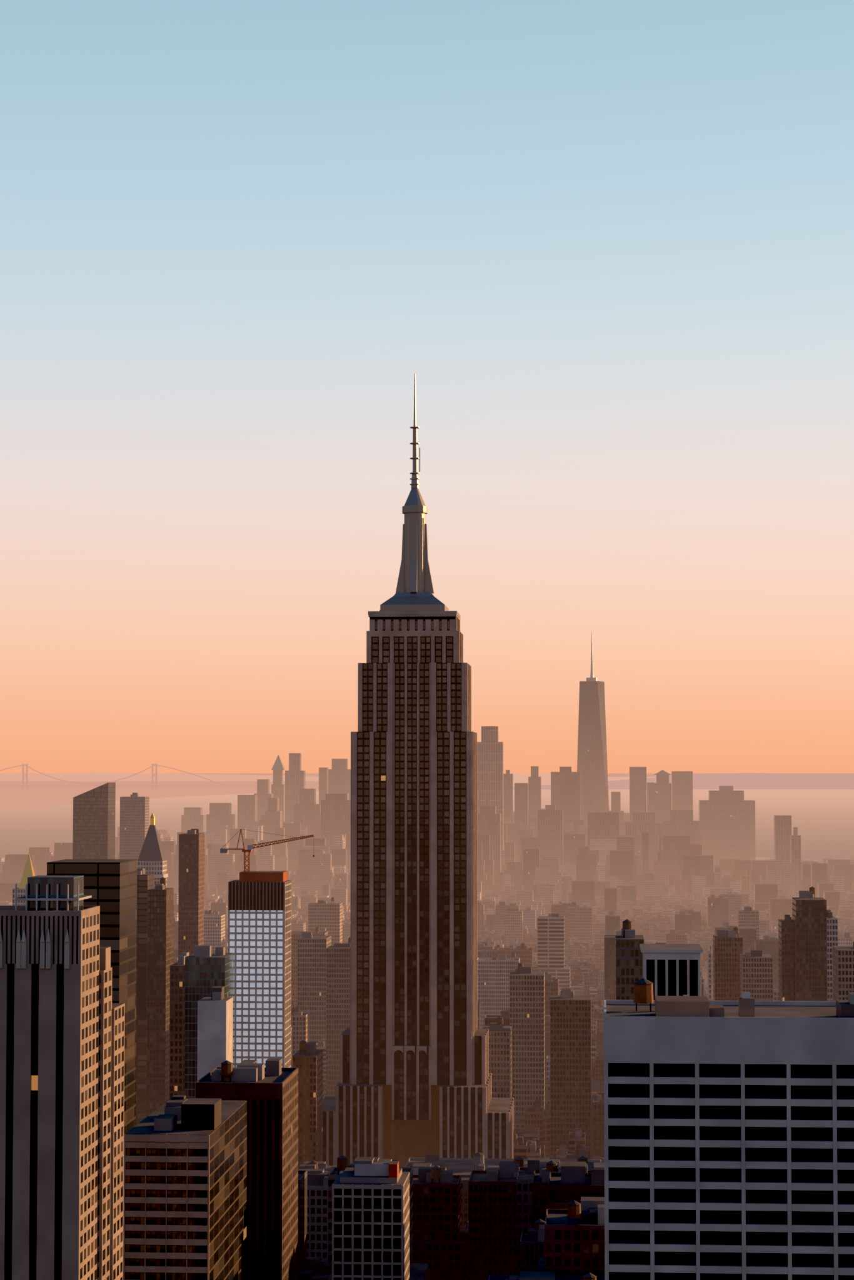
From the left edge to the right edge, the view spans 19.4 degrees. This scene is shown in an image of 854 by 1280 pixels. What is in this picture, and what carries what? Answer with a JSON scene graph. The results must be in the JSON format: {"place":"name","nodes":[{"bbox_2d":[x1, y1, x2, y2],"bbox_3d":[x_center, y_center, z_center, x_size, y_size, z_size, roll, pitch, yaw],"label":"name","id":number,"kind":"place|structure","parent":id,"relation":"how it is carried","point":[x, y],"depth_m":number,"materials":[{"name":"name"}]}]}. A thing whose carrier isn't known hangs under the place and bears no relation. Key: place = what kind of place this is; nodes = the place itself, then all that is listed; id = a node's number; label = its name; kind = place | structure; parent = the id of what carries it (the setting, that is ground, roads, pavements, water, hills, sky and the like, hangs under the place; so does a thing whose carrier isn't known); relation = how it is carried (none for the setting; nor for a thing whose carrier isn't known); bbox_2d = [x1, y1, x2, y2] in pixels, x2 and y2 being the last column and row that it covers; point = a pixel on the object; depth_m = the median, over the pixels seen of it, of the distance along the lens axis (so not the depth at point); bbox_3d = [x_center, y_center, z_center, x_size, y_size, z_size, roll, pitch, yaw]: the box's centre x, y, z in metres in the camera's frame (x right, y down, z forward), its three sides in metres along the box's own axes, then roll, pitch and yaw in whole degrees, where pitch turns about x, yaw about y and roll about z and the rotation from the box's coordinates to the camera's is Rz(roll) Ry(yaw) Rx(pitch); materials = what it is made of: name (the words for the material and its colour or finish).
{"place":"outdoors","nodes":[
{"label":"outdoors","id":0,"kind":"place"},
{"bbox_2d":[0,788,318,808],"bbox_3d":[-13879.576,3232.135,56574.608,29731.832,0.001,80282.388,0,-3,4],"label":"water","id":1,"kind":"structure","parent":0,"point":[27,797],"depth_m":27011.86,"materials":[{"name":"grey liquid"}]},
{"bbox_2d":[0,772,318,781],"bbox_3d":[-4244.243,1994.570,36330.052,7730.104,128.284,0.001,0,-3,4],"label":"hills","id":2,"kind":"structure","parent":0,"point":[95,777],"depth_m":36334.41,"materials":[{"name":"grey"}]},
{"bbox_2d":[0,773,318,788],"bbox_3d":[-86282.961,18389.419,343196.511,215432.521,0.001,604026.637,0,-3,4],"label":"water","id":3,"kind":"structure","parent":0,"point":[312,784],"depth_m":49175.23,"materials":[{"name":"grey liquid"}]},
{"bbox_2d":[0,773,853,860],"bbox_3d":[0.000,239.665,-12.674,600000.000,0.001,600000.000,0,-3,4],"label":"water","id":4,"kind":"structure","parent":0,"point":[822,820],"depth_m":13411.80,"materials":[{"name":"grey liquid"}]},
{"bbox_2d":[0,763,256,788],"bbox_3d":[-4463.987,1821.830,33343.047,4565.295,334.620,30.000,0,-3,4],"label":"suspension bridge","id":5,"kind":"structure","parent":4,"relation":"on","point":[27,785],"depth_m":33300.15,"materials":[{"name":"grey metal"}]},
{"bbox_2d":[607,773,853,776],"bbox_3d":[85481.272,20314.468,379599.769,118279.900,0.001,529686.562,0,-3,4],"label":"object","id":6,"kind":"structure","parent":4,"relation":"on","point":[625,775],"depth_m":274010.12,"materials":[{"name":"grey"}]},
{"bbox_2d":[0,0,853,773],"label":"sky","id":7,"kind":"structure","parent":0,"point":[607,246],"materials":[{"name":"blue"}]},
{"bbox_2d":[513,773,853,789],"bbox_3d":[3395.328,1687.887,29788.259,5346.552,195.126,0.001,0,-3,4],"label":"distant hills","id":8,"kind":"structure","parent":0,"point":[770,781],"depth_m":29744.50,"materials":[{"name":"grey"}]},
{"bbox_2d":[703,981,707,996],"bbox_3d":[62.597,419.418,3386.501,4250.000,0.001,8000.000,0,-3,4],"label":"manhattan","id":9,"kind":"structure","parent":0,"point":[705,994],"depth_m":2705.00,"materials":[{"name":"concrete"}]},
{"bbox_2d":[0,808,853,1279],"bbox_3d":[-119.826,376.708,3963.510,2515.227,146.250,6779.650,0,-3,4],"label":"city buildings","id":10,"kind":"structure","parent":9,"relation":"on","point":[540,1215],"depth_m":2941.86,"materials":[{"name":"brown concrete"}]},
{"bbox_2d":[181,630,801,880],"bbox_3d":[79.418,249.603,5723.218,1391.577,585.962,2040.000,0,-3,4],"label":"distant skyline","id":11,"kind":"structure","parent":9,"relation":"on","point":[724,825],"depth_m":5685.98,"materials":[{"name":"brown glass"}]},
{"bbox_2d":[701,975,713,1000],"bbox_3d":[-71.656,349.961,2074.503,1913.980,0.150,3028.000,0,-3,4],"label":"pavements","id":12,"kind":"structure","parent":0,"point":[705,986],"depth_m":2757.77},
{"bbox_2d":[322,373,513,1166],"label":"skyscraper","id":13,"kind":"structure","parent":12,"relation":"on","point":[415,1078],"depth_m":1299.84,"materials":[{"name":"brown stone"}]},
{"bbox_2d":[0,782,853,1279],"bbox_3d":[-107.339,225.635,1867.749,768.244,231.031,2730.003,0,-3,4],"label":"buildings","id":14,"kind":"structure","parent":12,"relation":"on","point":[159,1114],"depth_m":639.38,"materials":[{"name":"brown glass"}]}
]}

